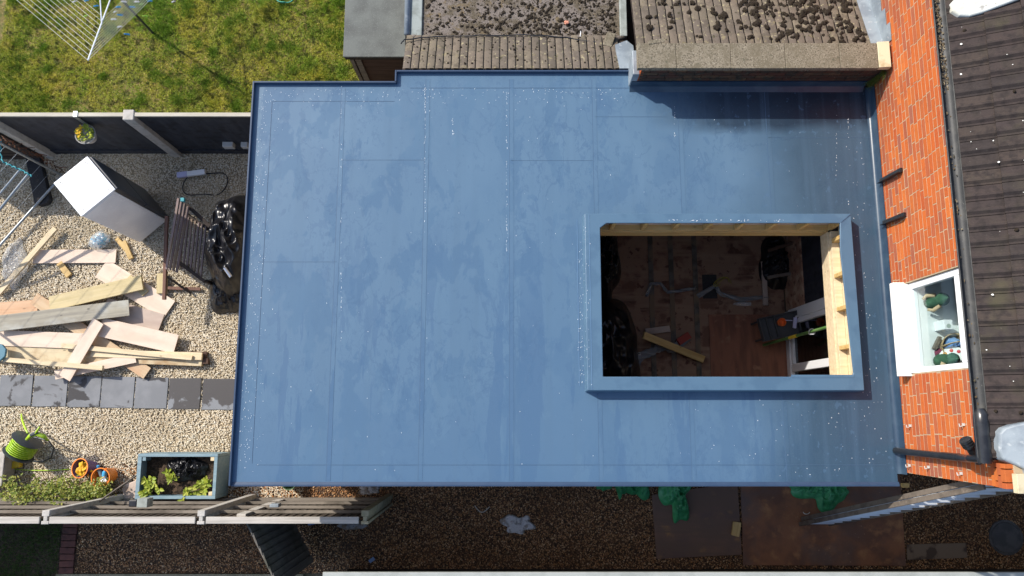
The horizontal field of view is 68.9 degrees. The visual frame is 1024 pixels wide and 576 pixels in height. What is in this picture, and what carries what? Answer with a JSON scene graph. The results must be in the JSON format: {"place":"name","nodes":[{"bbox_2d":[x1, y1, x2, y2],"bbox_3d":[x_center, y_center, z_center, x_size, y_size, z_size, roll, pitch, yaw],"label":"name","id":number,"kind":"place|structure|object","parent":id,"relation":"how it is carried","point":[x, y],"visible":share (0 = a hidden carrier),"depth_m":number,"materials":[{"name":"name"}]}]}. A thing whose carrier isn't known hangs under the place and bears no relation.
{"place":"outdoors","nodes":[
{"label":"outdoors","id":0,"kind":"place"},
{"bbox_2d":[0,134,43,158],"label":"side fence","id":1,"kind":"object","parent":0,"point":[6,153],"visible":0.69,"depth_m":12.10,"materials":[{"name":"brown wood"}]},
{"bbox_2d":[0,519,62,575],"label":"lawn","id":2,"kind":"structure","parent":0,"point":[31,564],"depth_m":11.50,"materials":[{"name":"plant"}]},
{"bbox_2d":[0,154,302,496],"bbox_3d":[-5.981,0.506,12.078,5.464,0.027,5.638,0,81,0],"label":"gravel","id":3,"kind":"structure","parent":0,"point":[60,288],"depth_m":12.12,"materials":[{"name":"gravel"}]},
{"bbox_2d":[0,451,14,485],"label":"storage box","id":4,"kind":"object","parent":3,"relation":"on","point":[6,466],"visible":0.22,"depth_m":11.45,"materials":[{"name":"plastic"}]},
{"bbox_2d":[0,375,34,405],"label":"paving slab","id":5,"kind":"structure","parent":3,"relation":"on","point":[16,390],"depth_m":11.87,"materials":[{"name":"stone"}]},
{"bbox_2d":[0,300,37,314],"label":"board offcut","id":6,"kind":"object","parent":3,"relation":"on","point":[12,307],"visible":0.57,"depth_m":12.06,"materials":[{"name":"wood"}]},
{"bbox_2d":[0,121,54,157],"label":"concrete post","id":7,"kind":"object","parent":3,"relation":"on","point":[14,134],"visible":1,"depth_m":11.78,"materials":[{"name":"concrete"}]},
{"bbox_2d":[2,413,54,462],"bbox_3d":[-7.441,2.308,11.437,0.897,0.664,0.760,0,81,0],"label":"hose reel","id":8,"kind":"object","parent":3,"relation":"on","point":[22,447],"visible":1,"depth_m":11.35,"materials":[{"name":"plastic"}]},
{"bbox_2d":[0,226,57,295],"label":"timber offcut","id":9,"kind":"object","parent":3,"relation":"on","point":[30,256],"visible":1,"depth_m":12.12,"materials":[{"name":"brown wood"}]},
{"bbox_2d":[25,151,52,206],"bbox_3d":[-7.885,-1.898,12.409,0.260,0.110,1.132,-17,81,-3],"label":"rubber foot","id":10,"kind":"object","parent":3,"relation":"on","point":[39,174],"visible":0.77,"depth_m":12.34},
{"bbox_2d":[0,142,62,246],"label":"fence panel","id":11,"kind":"object","parent":10,"relation":"on","point":[36,203],"visible":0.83,"depth_m":12.14,"materials":[{"name":"metal"}]},
{"bbox_2d":[0,174,28,210],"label":"steel tube","id":12,"kind":"object","parent":11,"relation":"attached to","point":[14,191],"visible":1,"depth_m":11.41,"materials":[{"name":"metal"}]},
{"bbox_2d":[5,346,90,363],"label":"timber offcut","id":13,"kind":"object","parent":3,"relation":"on","point":[50,354],"visible":0.47,"depth_m":11.91,"materials":[{"name":"brown wood"}]},
{"bbox_2d":[32,376,68,406],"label":"paving slab","id":14,"kind":"structure","parent":3,"relation":"on","point":[49,391],"depth_m":11.87,"materials":[{"name":"stone"}]},
{"bbox_2d":[0,473,122,504],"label":"shrub","id":15,"kind":"object","parent":3,"relation":"on","point":[49,490],"visible":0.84,"depth_m":11.19,"materials":[{"name":"green plant"}]},
{"bbox_2d":[56,261,71,277],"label":"timber offcut","id":16,"kind":"object","parent":3,"relation":"on","point":[64,269],"visible":1,"depth_m":12.16,"materials":[{"name":"yellow wood"}]},
{"bbox_2d":[33,249,116,262],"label":"board offcut","id":17,"kind":"object","parent":3,"relation":"on","point":[81,256],"visible":1,"depth_m":12.20,"materials":[{"name":"beige wood"}]},
{"bbox_2d":[67,376,102,406],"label":"paving slab","id":18,"kind":"structure","parent":3,"relation":"on","point":[84,391],"depth_m":11.87,"materials":[{"name":"stone"}]},
{"bbox_2d":[71,458,98,477],"bbox_3d":[-6.593,2.773,11.526,0.316,0.334,0.302,0,81,0],"label":"bucket","id":19,"kind":"object","parent":3,"relation":"on","point":[91,465],"visible":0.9,"depth_m":11.45,"materials":[{"name":"plastic"}]},
{"bbox_2d":[75,461,92,477],"bbox_3d":[-6.547,2.789,11.470,0.242,0.213,0.261,0,81,0],"label":"yellow cloth","id":20,"kind":"object","parent":19,"relation":"in","point":[81,469],"visible":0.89,"depth_m":11.41,"materials":[{"name":"fabric"}]},
{"bbox_2d":[30,293,150,377],"bbox_3d":[-6.763,0.763,11.974,2.282,0.044,0.200,32,82,5],"label":"timber offcut","id":21,"kind":"object","parent":3,"relation":"on","point":[39,302],"visible":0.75,"depth_m":11.95,"materials":[{"name":"wood"}]},
{"bbox_2d":[0,330,83,347],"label":"board offcut","id":22,"kind":"object","parent":21,"relation":"on","point":[34,339],"visible":0.94,"depth_m":11.93,"materials":[{"name":"beige wood"}]},
{"bbox_2d":[54,358,135,379],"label":"board offcut","id":23,"kind":"object","parent":21,"relation":"on","point":[110,363],"visible":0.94,"depth_m":11.83,"materials":[{"name":"beige wood"}]},
{"bbox_2d":[49,275,143,308],"bbox_3d":[-6.686,0.084,12.013,1.513,0.049,0.240,-13,81,-1],"label":"timber offcut","id":24,"kind":"object","parent":21,"relation":"on","point":[101,291],"visible":1,"depth_m":11.99,"materials":[{"name":"wood"}]},
{"bbox_2d":[0,300,128,331],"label":"timber offcut","id":25,"kind":"object","parent":24,"relation":"on","point":[64,315],"visible":1,"depth_m":11.88,"materials":[{"name":"grey wood"}]},
{"bbox_2d":[60,318,103,380],"bbox_3d":[-6.802,0.973,11.801,0.200,0.023,1.026,28,85,4],"label":"board offcut","id":26,"kind":"object","parent":25,"relation":"on","point":[86,341],"visible":1,"depth_m":11.79,"materials":[{"name":"beige wood"}]},
{"bbox_2d":[2,357,103,369],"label":"timber offcut","id":27,"kind":"object","parent":26,"relation":"on","point":[54,363],"visible":1,"depth_m":11.72,"materials":[{"name":"brown wood"}]},
{"bbox_2d":[97,319,178,351],"bbox_3d":[-5.957,0.757,11.900,1.261,0.024,0.300,12,81,2],"label":"board offcut","id":28,"kind":"object","parent":21,"relation":"on","point":[138,335],"visible":1,"depth_m":11.89,"materials":[{"name":"beige wood"}]},
{"bbox_2d":[90,233,109,247],"bbox_3d":[-6.721,-0.777,12.165,0.353,0.238,0.260,-28,82,-4],"label":"bottle pack","id":29,"kind":"object","parent":3,"relation":"on","point":[101,240],"visible":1,"depth_m":12.15,"materials":[{"name":"clear plastic"}]},
{"bbox_2d":[54,156,167,241],"bbox_3d":[-6.072,-1.316,11.488,0.632,1.762,0.660,-42,83,-6],"label":"fridge","id":30,"kind":"object","parent":3,"relation":"on","point":[93,189],"visible":0.95,"depth_m":10.86,"materials":[{"name":"white metal"}]},
{"bbox_2d":[100,377,135,407],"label":"paving slab","id":31,"kind":"structure","parent":3,"relation":"on","point":[117,392],"depth_m":11.87,"materials":[{"name":"stone"}]},
{"bbox_2d":[0,110,250,156],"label":"garden fence","id":32,"kind":"object","parent":3,"relation":"on","point":[135,132],"visible":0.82,"depth_m":11.57,"materials":[{"name":"wood"}]},
{"bbox_2d":[73,111,96,143],"bbox_3d":[-6.399,-2.358,11.141,0.314,0.467,0.397,0,81,0],"label":"hanging pot","id":33,"kind":"object","parent":32,"relation":"hanging from","point":[85,132],"visible":1,"depth_m":11.17,"materials":[{"name":"metal"}]},
{"bbox_2d":[121,240,133,259],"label":"timber offcut","id":34,"kind":"object","parent":3,"relation":"on","point":[127,250],"visible":1,"depth_m":12.20,"materials":[{"name":"yellow wood"}]},
{"bbox_2d":[95,263,174,316],"bbox_3d":[-6.119,0.016,12.124,1.354,0.023,0.340,30,82,5],"label":"board offcut","id":35,"kind":"object","parent":3,"relation":"on","point":[151,300],"visible":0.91,"depth_m":12.10,"materials":[{"name":"beige wood"}]},
{"bbox_2d":[106,298,164,329],"bbox_3d":[-6.107,0.435,12.034,0.973,0.024,0.300,16,81,2],"label":"board offcut","id":36,"kind":"object","parent":35,"relation":"on","point":[142,317],"visible":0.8,"depth_m":12.02,"materials":[{"name":"brown wood"}]},
{"bbox_2d":[85,355,203,365],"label":"timber offcut","id":37,"kind":"object","parent":3,"relation":"on","point":[88,358],"visible":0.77,"depth_m":11.86,"materials":[{"name":"brown wood"}]},
{"bbox_2d":[90,351,202,359],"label":"timber offcut","id":38,"kind":"object","parent":37,"relation":"on","point":[197,355],"visible":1,"depth_m":11.84,"materials":[{"name":"brown wood"}]},
{"bbox_2d":[61,343,192,359],"bbox_3d":[-6.100,1.011,11.829,2.105,0.041,0.076,5,81,1],"label":"timber offcut","id":39,"kind":"object","parent":38,"relation":"on","point":[135,352],"visible":1,"depth_m":11.81,"materials":[{"name":"brown wood"}]},
{"bbox_2d":[134,377,168,407],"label":"paving slab","id":40,"kind":"structure","parent":3,"relation":"on","point":[150,392],"depth_m":11.87,"materials":[{"name":"stone"}]},
{"bbox_2d":[156,273,167,293],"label":"timber offcut","id":41,"kind":"object","parent":3,"relation":"on","point":[159,282],"visible":0.69,"depth_m":12.08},
{"bbox_2d":[135,452,229,498],"bbox_3d":[-5.020,2.858,11.419,1.200,0.505,0.660,0,81,0],"label":"planter box","id":42,"kind":"object","parent":3,"relation":"on","point":[152,464],"visible":0.76,"depth_m":11.32,"materials":[{"name":"blue wood"}]},
{"bbox_2d":[138,476,163,497],"bbox_3d":[-5.425,2.997,11.209,0.360,0.249,0.401,-34,82,-5],"label":"leafy plant","id":43,"kind":"object","parent":42,"relation":"in","point":[149,486],"visible":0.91,"depth_m":11.15,"materials":[{"name":"green plant"}]},
{"bbox_2d":[161,468,178,484],"bbox_3d":[-5.142,2.830,11.265,0.178,0.191,0.258,-39,83,-6],"label":"leafy plant","id":44,"kind":"object","parent":42,"relation":"in","point":[170,476],"visible":0.98,"depth_m":11.22,"materials":[{"name":"green plant"}]},
{"bbox_2d":[167,457,208,482],"bbox_3d":[-4.941,2.726,11.281,0.641,0.180,0.430,0,81,0],"label":"plastic liner","id":45,"kind":"object","parent":42,"relation":"in","point":[185,469],"visible":0.99,"depth_m":11.29,"materials":[{"name":"plastic"}]},
{"bbox_2d":[187,475,211,494],"bbox_3d":[-4.651,3.005,11.225,0.391,0.216,0.268,-38,83,-6],"label":"leafy plant","id":46,"kind":"object","parent":42,"relation":"in","point":[204,484],"visible":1,"depth_m":11.18,"materials":[{"name":"green plant"}]},
{"bbox_2d":[168,378,201,408],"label":"paving slab","id":47,"kind":"structure","parent":3,"relation":"on","point":[184,393],"depth_m":11.87,"materials":[{"name":"stone"}]},
{"bbox_2d":[162,198,211,299],"bbox_3d":[-5.155,-0.567,11.804,0.844,0.855,1.542,0,81,0],"label":"garden bench","id":48,"kind":"object","parent":3,"relation":"on","point":[186,216],"visible":0.93,"depth_m":11.70,"materials":[{"name":"brown wood"}]},
{"bbox_2d":[177,169,205,177],"bbox_3d":[-5.306,-1.893,12.352,0.463,0.066,0.096,-8,81,-1],"label":"plastic case","id":49,"kind":"object","parent":3,"relation":"on","point":[185,174],"visible":1,"depth_m":12.33,"materials":[{"name":"plastic"}]},
{"bbox_2d":[201,379,234,409],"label":"paving slab","id":50,"kind":"structure","parent":3,"relation":"on","point":[217,394],"depth_m":11.86,"materials":[{"name":"stone"}]},
{"bbox_2d":[209,278,239,313],"bbox_3d":[-4.529,-0.091,12.003,0.789,0.318,0.994,0,81,0],"label":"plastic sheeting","id":51,"kind":"object","parent":3,"relation":"on","point":[221,302],"visible":0.24,"depth_m":11.94,"materials":[{"name":"plastic"}]},
{"bbox_2d":[205,195,245,296],"bbox_3d":[-4.482,-0.712,11.831,0.868,0.864,1.821,0,81,0],"label":"rubbish sack","id":52,"kind":"object","parent":3,"relation":"on","point":[224,244],"visible":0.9,"depth_m":11.56,"materials":[{"name":"plastic"}]},
{"bbox_2d":[0,0,357,112],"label":"lawn","id":53,"kind":"structure","parent":0,"point":[3,14],"depth_m":12.84,"materials":[{"name":"plant"}]},
{"bbox_2d":[17,0,153,60],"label":"rotary washing line","id":54,"kind":"object","parent":53,"relation":"on","point":[136,15],"visible":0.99,"depth_m":11.02,"materials":[{"name":"metal"}]},
{"bbox_2d":[343,0,406,80],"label":"garden shed","id":55,"kind":"structure","parent":53,"relation":"on","point":[373,46],"depth_m":10.56,"materials":[{"name":"concrete"}]},
{"bbox_2d":[59,236,787,575],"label":"ground","id":56,"kind":"structure","parent":0,"point":[322,574],"depth_m":11.50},
{"bbox_2d":[56,573,303,575],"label":"path edging","id":57,"kind":"object","parent":56,"relation":"on","point":[73,574],"visible":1,"depth_m":11.42,"materials":[{"name":"concrete"}]},
{"bbox_2d":[228,70,906,485],"bbox_3d":[0.642,0.004,10.552,7.884,3.178,5.162,0,81,0],"label":"flat roof extension","id":58,"kind":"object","parent":56,"relation":"on","point":[420,294],"visible":1,"depth_m":9.14,"materials":[{"name":"blue rubber"}]},
{"bbox_2d":[628,38,890,86],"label":"parapet wall","id":59,"kind":"structure","parent":58,"relation":"on","point":[656,60],"depth_m":8.99,"materials":[{"name":"concrete"}]},
{"bbox_2d":[863,70,886,92],"bbox_3d":[4.450,-2.551,9.207,0.140,0.351,0.207,32,82,5],"label":"fern","id":60,"kind":"object","parent":59,"relation":"attached to","point":[873,82],"visible":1,"depth_m":9.21,"materials":[{"name":"green plant"}]},
{"bbox_2d":[402,0,891,69],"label":"neighbour extension","id":61,"kind":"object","parent":56,"relation":"on","point":[630,24],"visible":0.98,"depth_m":9.65,"materials":[{"name":"tile"}]},
{"bbox_2d":[401,34,602,44],"bbox_3d":[-0.027,-3.284,9.848,2.872,0.096,0.180,0,81,0],"label":"black cable","id":62,"kind":"object","parent":61,"relation":"on","point":[493,35],"visible":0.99,"depth_m":9.89,"materials":[{"name":"plastic"}]},
{"bbox_2d":[603,32,615,47],"bbox_3d":[1.280,-3.252,9.896,0.130,0.155,0.215,18,81,3],"label":"concrete block","id":63,"kind":"object","parent":61,"relation":"on","point":[609,39],"depth_m":9.82,"materials":[{"name":"concrete"}]},
{"bbox_2d":[323,569,1023,575],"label":"boundary wall","id":64,"kind":"structure","parent":56,"relation":"on","point":[684,572],"depth_m":10.06,"materials":[{"name":"concrete"}]},
{"bbox_2d":[782,227,842,310],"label":"wall","id":65,"kind":"structure","parent":56,"relation":"on","point":[804,284],"depth_m":11.38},
{"bbox_2d":[785,290,848,376],"bbox_3d":[4.468,1.229,10.792,0.135,2.296,2.100,0,81,0],"label":"patio door","id":66,"kind":"structure","parent":65,"relation":"attached to","point":[807,354],"depth_m":11.12,"materials":[{"name":"white plastic"}]},
{"bbox_2d":[867,0,1023,493],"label":"brick house","id":67,"kind":"structure","parent":56,"relation":"on","point":[949,91],"depth_m":7.49,"materials":[{"name":"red brick"}]},
{"bbox_2d":[889,268,967,376],"bbox_3d":[4.825,0.384,8.139,0.750,1.185,1.240,0,81,0],"label":"window","id":68,"kind":"structure","parent":67,"relation":"in","point":[915,335],"depth_m":8.57,"materials":[{"name":"white plastic"}]},
{"bbox_2d":[922,293,949,311],"bbox_3d":[4.780,0.158,8.401,0.215,0.380,0.211,0,81,0],"label":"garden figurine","id":69,"kind":"object","parent":68,"relation":"on","point":[933,302],"visible":1,"depth_m":8.42,"materials":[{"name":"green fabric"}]},
{"bbox_2d":[934,320,952,330],"bbox_3d":[4.881,0.424,8.447,0.100,0.203,0.110,0,81,0],"label":"white box","id":70,"kind":"object","parent":67,"relation":"on","point":[943,325],"visible":1,"depth_m":8.36,"materials":[{"name":"cardboard"}]},
{"bbox_2d":[933,353,959,365],"bbox_3d":[4.874,0.822,8.291,0.211,0.380,0.217,0,81,0],"label":"garden figurine","id":71,"kind":"object","parent":67,"relation":"on","point":[944,359],"visible":0.84,"depth_m":8.29,"materials":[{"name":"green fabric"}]},
{"bbox_2d":[939,333,959,353],"bbox_3d":[4.980,0.657,8.361,0.329,0.295,0.316,0,81,0],"label":"wicker basket","id":72,"kind":"object","parent":67,"relation":"on","point":[956,335],"visible":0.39,"depth_m":8.40,"materials":[{"name":"wicker"}]},
{"bbox_2d":[943,337,960,348],"bbox_3d":[4.984,0.663,8.375,0.232,0.146,0.248,0,81,0],"label":"folded cloth","id":73,"kind":"object","parent":72,"relation":"in","point":[947,340],"visible":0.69,"depth_m":8.38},
{"bbox_2d":[74,463,1023,573],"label":"passage","id":74,"kind":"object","parent":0,"point":[645,504],"visible":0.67,"depth_m":11.53,"materials":[{"name":"gravel"}]},
{"bbox_2d":[91,468,117,485],"bbox_3d":[-6.269,2.913,11.503,0.304,0.302,0.302,0,81,0],"label":"bucket","id":75,"kind":"object","parent":74,"relation":"on","point":[112,474],"visible":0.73,"depth_m":11.45,"materials":[{"name":"plastic"}]},
{"bbox_2d":[122,481,135,497],"bbox_3d":[-5.894,3.153,11.575,0.240,0.108,0.303,-12,81,-2],"label":"stepping stone","id":76,"kind":"object","parent":74,"relation":"on","point":[128,489],"visible":0.44,"depth_m":11.52,"materials":[{"name":"stone"}]},
{"bbox_2d":[0,494,392,523],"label":"slatted fence","id":77,"kind":"object","parent":74,"relation":"on","point":[113,509],"visible":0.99,"depth_m":10.09,"materials":[{"name":"grey wood"}]},
{"bbox_2d":[129,497,152,507],"bbox_3d":[-5.032,2.907,10.126,0.250,0.170,0.118,0,81,0],"label":"outdoor lamp","id":78,"kind":"object","parent":77,"relation":"attached to","point":[144,502],"visible":1,"depth_m":10.05,"materials":[{"name":"metal"}]},
{"bbox_2d":[237,499,313,575],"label":"timber gate","id":79,"kind":"structure","parent":77,"relation":"attached to","point":[283,550],"depth_m":10.44,"materials":[{"name":"grey wood"}]},
{"bbox_2d":[337,520,367,529],"bbox_3d":[-2.463,3.662,11.542,0.486,0.018,0.152,0,81,0],"label":"mortar spill","id":80,"kind":"object","parent":74,"relation":"on","point":[359,525],"visible":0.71,"depth_m":11.54,"materials":[{"name":"concrete"}]},
{"bbox_2d":[358,486,379,494],"bbox_3d":[-2.228,3.135,11.629,0.350,0.019,0.180,0,81,0],"label":"mortar spill","id":81,"kind":"object","parent":74,"relation":"on","point":[368,490],"visible":0.92,"depth_m":11.63,"materials":[{"name":"concrete"}]},
{"bbox_2d":[500,514,535,533],"bbox_3d":[0.090,3.654,11.543,0.561,0.018,0.297,0,81,0],"label":"mortar spill","id":82,"kind":"object","parent":74,"relation":"on","point":[513,524],"visible":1,"depth_m":11.54,"materials":[{"name":"concrete"}]},
{"bbox_2d":[626,486,649,499],"bbox_3d":[1.950,2.900,11.519,0.486,0.243,0.705,11,81,2],"label":"green sack","id":83,"kind":"object","parent":74,"relation":"on","point":[642,492],"visible":0.21,"depth_m":11.52,"materials":[{"name":"plastic"}]},
{"bbox_2d":[652,486,741,558],"bbox_3d":[2.848,3.594,11.545,1.355,0.018,1.135,0,81,0],"label":"ply sheet","id":84,"kind":"object","parent":74,"relation":"on","point":[705,529],"visible":0.8,"depth_m":11.52,"materials":[{"name":"brown wood"}]},
{"bbox_2d":[658,486,691,522],"bbox_3d":[2.534,3.157,11.498,0.531,0.202,0.932,0,81,0],"label":"green sack","id":85,"kind":"object","parent":84,"relation":"on","point":[675,497],"visible":0.66,"depth_m":11.49,"materials":[{"name":"plastic"}]},
{"bbox_2d":[731,521,740,536],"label":"timber offcut","id":86,"kind":"object","parent":84,"relation":"on","point":[736,528],"visible":1,"depth_m":11.46,"materials":[{"name":"yellow wood"}]},
{"bbox_2d":[740,475,905,565],"bbox_3d":[4.798,3.583,11.544,2.514,0.020,1.358,0,81,0],"label":"rusty sheet","id":87,"kind":"object","parent":74,"relation":"on","point":[774,532],"visible":0.74,"depth_m":11.50,"materials":[{"name":"metal"}]},
{"bbox_2d":[791,486,848,511],"bbox_3d":[4.859,3.037,11.517,0.748,0.203,0.886,36,82,6],"label":"green sack","id":88,"kind":"object","parent":87,"relation":"on","point":[827,498],"visible":0.39,"depth_m":11.51,"materials":[{"name":"plastic"}]},
{"bbox_2d":[799,481,1013,525],"bbox_3d":[4.814,2.784,9.498,0.467,4.263,1.268,17,81,3],"label":"fence panel","id":89,"kind":"object","parent":87,"relation":"on","point":[953,493],"visible":0.92,"depth_m":8.96,"materials":[{"name":"wood"}]},
{"bbox_2d":[906,543,966,559],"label":"board offcut","id":90,"kind":"object","parent":74,"relation":"on","point":[935,551],"visible":1,"depth_m":11.46,"materials":[{"name":"wood"}]},
{"bbox_2d":[988,519,1022,554],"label":"manhole cover","id":91,"kind":"object","parent":74,"relation":"on","point":[1005,537],"visible":1,"depth_m":11.51,"materials":[{"name":"metal"}]},
{"bbox_2d":[612,236,784,376],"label":"floor","id":92,"kind":"structure","parent":0,"point":[735,260],"depth_m":12.16,"materials":[{"name":"wood"}]},
{"bbox_2d":[600,236,620,301],"bbox_3d":[1.421,-0.508,11.784,0.720,0.866,1.644,0,81,0],"label":"plastic sheeting","id":93,"kind":"object","parent":92,"relation":"on","point":[610,269],"visible":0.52,"depth_m":11.64,"materials":[{"name":"plastic"}]},
{"bbox_2d":[601,298,640,376],"bbox_3d":[1.394,0.999,11.516,1.313,0.904,1.895,0,81,0],"label":"rubbish sack","id":94,"kind":"object","parent":92,"relation":"on","point":[619,346],"visible":0.48,"depth_m":11.30,"materials":[{"name":"plastic"}]},
{"bbox_2d":[647,236,656,376],"bbox_3d":[2.271,0.083,12.136,0.080,0.014,3.400,0,81,0],"label":"floor batten","id":95,"kind":"object","parent":92,"relation":"on","point":[651,299],"visible":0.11,"depth_m":12.12,"materials":[{"name":"wood"}]},
{"bbox_2d":[645,326,670,333],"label":"timber offcut","id":96,"kind":"object","parent":92,"relation":"on","point":[661,329],"visible":0.82,"depth_m":11.93,"materials":[{"name":"grey wood"}]},
{"bbox_2d":[638,339,689,365],"bbox_3d":[2.366,1.009,11.937,1.054,0.040,0.259,-24,81,-4],"label":"plastic film","id":97,"kind":"object","parent":92,"relation":"on","point":[647,353],"visible":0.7,"depth_m":11.94,"materials":[{"name":"plastic"}]},
{"bbox_2d":[645,282,695,296],"bbox_3d":[2.571,0.022,12.100,0.837,0.042,0.250,0,81,0],"label":"plastic film","id":98,"kind":"object","parent":92,"relation":"on","point":[665,288],"visible":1,"depth_m":12.10,"materials":[{"name":"plastic"}]},
{"bbox_2d":[667,236,677,376],"bbox_3d":[2.600,0.330,12.095,0.080,0.014,3.900,0,81,0],"label":"floor batten","id":99,"kind":"object","parent":92,"relation":"on","point":[672,302],"visible":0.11,"depth_m":12.10,"materials":[{"name":"wood"}]},
{"bbox_2d":[642,332,704,362],"bbox_3d":[2.550,0.936,11.765,1.098,0.049,0.110,22,81,-11],"label":"timber offcut","id":100,"kind":"object","parent":92,"relation":"on","point":[673,347],"visible":1,"depth_m":11.74,"materials":[{"name":"yellow wood"}]},
{"bbox_2d":[691,236,701,376],"bbox_3d":[2.990,0.330,12.095,0.080,0.014,3.900,0,81,0],"label":"floor batten","id":101,"kind":"object","parent":92,"relation":"on","point":[696,305],"visible":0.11,"depth_m":12.10,"materials":[{"name":"wood"}]},
{"bbox_2d":[702,275,716,298],"bbox_3d":[3.220,-0.024,12.160,0.235,0.005,0.396,0,81,0],"label":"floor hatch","id":102,"kind":"object","parent":92,"relation":"on","point":[708,281],"visible":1,"depth_m":12.16,"materials":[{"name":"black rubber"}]},
{"bbox_2d":[697,284,768,301],"bbox_3d":[3.573,0.087,12.088,1.164,0.044,0.261,5,81,1],"label":"plastic film","id":103,"kind":"object","parent":92,"relation":"on","point":[721,294],"visible":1,"depth_m":12.08,"materials":[{"name":"plastic"}]},
{"bbox_2d":[708,315,787,376],"bbox_3d":[3.789,1.242,11.944,1.222,0.016,1.647,0,81,0],"label":"floor sheet","id":104,"kind":"object","parent":92,"relation":"on","point":[736,350],"visible":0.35,"depth_m":11.97,"materials":[{"name":"wood"}]},
{"bbox_2d":[750,310,801,341],"bbox_3d":[4.146,0.624,11.774,0.620,0.525,0.365,-12,81,-2],"label":"tool tray","id":105,"kind":"object","parent":104,"relation":"on","point":[769,328],"visible":0.88,"depth_m":11.59,"materials":[{"name":"plastic"}]},
{"bbox_2d":[763,326,826,345],"bbox_3d":[4.178,0.706,11.033,0.385,1.808,0.093,-11,81,-2],"label":"prop pole","id":106,"kind":"object","parent":105,"relation":"in","point":[812,331],"visible":0.95,"depth_m":10.93,"materials":[{"name":"wood"}]},
{"bbox_2d":[761,262,767,305],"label":"timber offcut","id":107,"kind":"object","parent":92,"relation":"on","point":[764,291],"visible":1,"depth_m":12.09,"materials":[{"name":"grey wood"}]},
{"bbox_2d":[758,236,788,289],"bbox_3d":[4.311,-0.451,12.064,0.567,0.331,0.923,0,81,0],"label":"rubble bag","id":108,"kind":"object","parent":92,"relation":"on","point":[775,262],"visible":0.85,"depth_m":12.08,"materials":[{"name":"plastic"}]},
{"bbox_2d":[940,346,963,362],"bbox_3d":[4.926,0.805,8.324,0.254,0.182,0.310,0,81,0],"label":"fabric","id":109,"kind":"object","parent":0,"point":[952,349],"visible":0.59,"depth_m":8.33,"materials":[{"name":"fabric"}]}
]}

